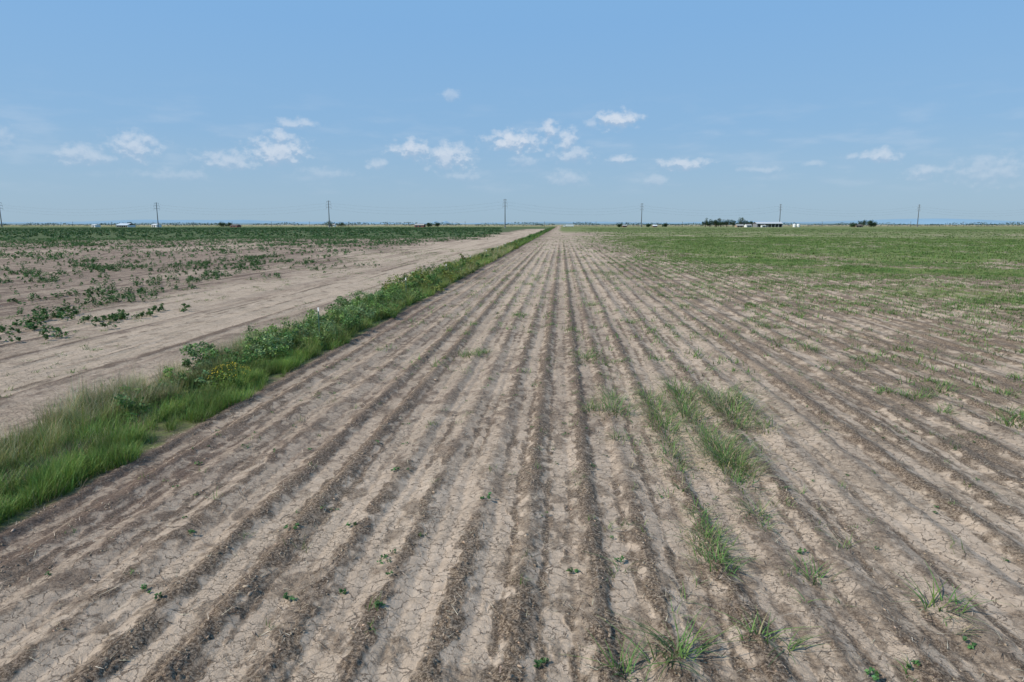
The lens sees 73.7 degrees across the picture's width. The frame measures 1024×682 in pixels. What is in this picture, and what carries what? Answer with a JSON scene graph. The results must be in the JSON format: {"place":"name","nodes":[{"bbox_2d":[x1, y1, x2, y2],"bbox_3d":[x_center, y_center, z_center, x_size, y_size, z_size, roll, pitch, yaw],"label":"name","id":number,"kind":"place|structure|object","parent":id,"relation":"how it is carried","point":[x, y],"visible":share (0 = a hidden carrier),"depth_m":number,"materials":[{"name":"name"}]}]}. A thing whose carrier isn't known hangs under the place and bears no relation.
{"place":"outdoors","nodes":[
{"label":"outdoors","id":0,"kind":"place"},
{"bbox_2d":[414,224,425,226],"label":"building","id":1,"kind":"structure","parent":0,"point":[419,225],"depth_m":1176.31,"materials":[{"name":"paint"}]},
{"bbox_2d":[0,225,1023,681],"bbox_3d":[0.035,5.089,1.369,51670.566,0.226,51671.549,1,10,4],"label":"ground","id":2,"kind":"structure","parent":0,"point":[904,509],"depth_m":14.10,"materials":[{"name":"soil"}]},
{"bbox_2d":[116,223,135,226],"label":"livestock shed","id":3,"kind":"structure","parent":2,"relation":"on","point":[125,225],"depth_m":1173.81,"materials":[{"name":"white metal"}]},
{"bbox_2d":[154,202,159,226],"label":"steel transmission pole","id":4,"kind":"object","parent":2,"relation":"on","point":[156,208],"visible":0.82,"depth_m":1115.68,"materials":[{"name":"grey metal"}]},
{"bbox_2d":[8,202,1023,215],"bbox_3d":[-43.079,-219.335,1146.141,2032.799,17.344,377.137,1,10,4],"label":"power lines","id":5,"kind":"object","parent":4,"relation":"hanging from","point":[501,208],"visible":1,"depth_m":1108.67,"materials":[{"name":"metal"}]},
{"bbox_2d":[202,362,250,391],"bbox_3d":[-9.211,1.119,22.356,1.392,0.844,2.082,1,10,4],"label":"yellow flower bush","id":6,"kind":"object","parent":2,"relation":"on","point":[228,373],"visible":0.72,"depth_m":22.01,"materials":[{"name":"green plant"}]},
{"bbox_2d":[0,248,491,406],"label":"turn row weeds","id":7,"kind":"object","parent":2,"relation":"on","point":[225,296],"visible":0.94,"depth_m":56.30,"materials":[{"name":"green plant"}]},
{"bbox_2d":[0,227,501,341],"bbox_3d":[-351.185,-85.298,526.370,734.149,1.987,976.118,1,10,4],"label":"cotton plants","id":8,"kind":"object","parent":2,"relation":"on","point":[65,235],"visible":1,"depth_m":149.03,"materials":[{"name":"green plant"}]},
{"bbox_2d":[0,227,554,524],"bbox_3d":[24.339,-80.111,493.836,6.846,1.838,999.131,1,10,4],"label":"grass strip","id":9,"kind":"object","parent":2,"relation":"on","point":[85,424],"depth_m":18.22,"materials":[{"name":"green plant"}]},
{"bbox_2d":[317,307,319,332],"bbox_3d":[-8.655,-0.601,30.650,0.072,1.820,0.064,1,10,4],"label":"post","id":10,"kind":"object","parent":2,"relation":"on","point":[318,319],"visible":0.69,"depth_m":30.58,"materials":[{"name":"green paint"}]},
{"bbox_2d":[102,227,551,420],"bbox_3d":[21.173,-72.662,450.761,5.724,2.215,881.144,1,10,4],"label":"weed bushes","id":11,"kind":"object","parent":2,"relation":"on","point":[354,310],"visible":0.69,"depth_m":31.61,"materials":[{"name":"green plant"}]},
{"bbox_2d":[0,328,1023,681],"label":"soil clods","id":12,"kind":"object","parent":2,"relation":"on","point":[550,508],"visible":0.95,"depth_m":12.60,"materials":[{"name":"brown soil"}]},
{"bbox_2d":[0,222,1023,226],"bbox_3d":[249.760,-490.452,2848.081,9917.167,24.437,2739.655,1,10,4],"label":"distant tree line","id":13,"kind":"object","parent":2,"relation":"on","point":[399,223],"visible":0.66,"depth_m":3938.87,"materials":[{"name":"green plant"}]},
{"bbox_2d":[45,312,1008,681],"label":"broadleaf weeds","id":14,"kind":"object","parent":2,"relation":"on","point":[869,670],"visible":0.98,"depth_m":11.15,"materials":[{"name":"green plant"}]},
{"bbox_2d":[65,228,1023,635],"bbox_3d":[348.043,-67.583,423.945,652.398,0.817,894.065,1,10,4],"label":"field grass tufts","id":15,"kind":"object","parent":2,"relation":"on","point":[809,242],"visible":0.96,"depth_m":73.69,"materials":[{"name":"green plant"}]},
{"bbox_2d":[563,628,658,681],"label":"grass tuft","id":16,"kind":"object","parent":2,"relation":"on","point":[628,665],"visible":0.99,"depth_m":8.20,"materials":[{"name":"green plant"}]},
{"bbox_2d":[595,607,745,681],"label":"grass tuft","id":17,"kind":"object","parent":2,"relation":"on","point":[681,648],"visible":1,"depth_m":8.45,"materials":[{"name":"green plant"}]},
{"bbox_2d":[702,218,708,224],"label":"tree","id":18,"kind":"object","parent":2,"relation":"on","point":[705,222],"visible":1,"depth_m":1175.28,"materials":[{"name":"green plant"}]},
{"bbox_2d":[712,220,718,226],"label":"tree","id":19,"kind":"object","parent":2,"relation":"on","point":[714,222],"visible":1,"depth_m":1177.76,"materials":[{"name":"green plant"}]},
{"bbox_2d":[569,371,863,617],"bbox_3d":[4.481,2.245,16.576,6.584,0.685,15.575,1,10,4],"label":"johnson grass patch","id":20,"kind":"object","parent":2,"relation":"on","point":[726,445],"visible":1,"depth_m":16.50,"materials":[{"name":"green plant"}]},
{"bbox_2d":[737,217,745,224],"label":"tree","id":21,"kind":"object","parent":2,"relation":"on","point":[742,222],"visible":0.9,"depth_m":1182.20,"materials":[{"name":"green plant"}]},
{"bbox_2d":[682,599,806,650],"bbox_3d":[3.066,3.619,8.941,1.157,0.407,1.436,-6,12,-33],"label":"grass tuft","id":22,"kind":"object","parent":2,"relation":"on","point":[752,628],"visible":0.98,"depth_m":8.85,"materials":[{"name":"green plant"}]},
{"bbox_2d":[752,222,782,226],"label":"machine shed","id":23,"kind":"structure","parent":2,"relation":"on","point":[770,224],"depth_m":1176.06,"materials":[{"name":"white metal"}]},
{"bbox_2d":[751,618,826,663],"bbox_3d":[3.556,3.793,8.475,1.004,0.274,0.900,1,10,4],"label":"grass tuft","id":24,"kind":"object","parent":2,"relation":"on","point":[794,646],"visible":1,"depth_m":8.59,"materials":[{"name":"green plant"}]},
{"bbox_2d":[781,550,842,586],"bbox_3d":[4.530,3.464,10.335,0.997,0.333,0.915,5,11,27],"label":"grass tuft","id":25,"kind":"object","parent":2,"relation":"on","point":[814,570],"visible":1,"depth_m":10.44,"materials":[{"name":"green plant"}]},
{"bbox_2d":[858,219,866,226],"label":"tree","id":26,"kind":"object","parent":2,"relation":"on","point":[864,221],"visible":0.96,"depth_m":1187.45,"materials":[{"name":"green plant"}]},
{"bbox_2d":[884,651,916,681],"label":"grass tuft","id":27,"kind":"object","parent":2,"relation":"on","point":[907,662],"visible":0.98,"depth_m":8.24,"materials":[{"name":"green plant"}]},
{"bbox_2d":[890,563,1013,626],"bbox_3d":[5.870,3.549,9.443,1.333,0.452,1.411,-4,11,-24],"label":"grass tuft","id":28,"kind":"object","parent":2,"relation":"on","point":[949,601],"visible":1,"depth_m":9.55,"materials":[{"name":"green plant"}]},
{"bbox_2d":[942,616,987,640],"bbox_3d":[5.952,3.761,8.900,0.379,0.180,0.649,1,10,4],"label":"grass tuft","id":29,"kind":"object","parent":2,"relation":"on","point":[966,629],"visible":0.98,"depth_m":8.87,"materials":[{"name":"green plant"}]},
{"bbox_2d":[0,219,1023,223],"bbox_3d":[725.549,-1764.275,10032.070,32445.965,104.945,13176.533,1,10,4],"label":"distant hills","id":30,"kind":"structure","parent":0,"point":[925,221],"depth_m":12604.70,"materials":[{"name":"green plant"}]},
{"bbox_2d":[0,223,1023,224],"bbox_3d":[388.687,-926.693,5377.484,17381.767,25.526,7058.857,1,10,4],"label":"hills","id":31,"kind":"structure","parent":0,"point":[486,224],"depth_m":7119.24,"materials":[{"name":"green plant"}]},
{"bbox_2d":[0,0,1023,222],"label":"sky","id":32,"kind":"structure","parent":0,"point":[226,109],"materials":[{"name":"blue"}]}
]}

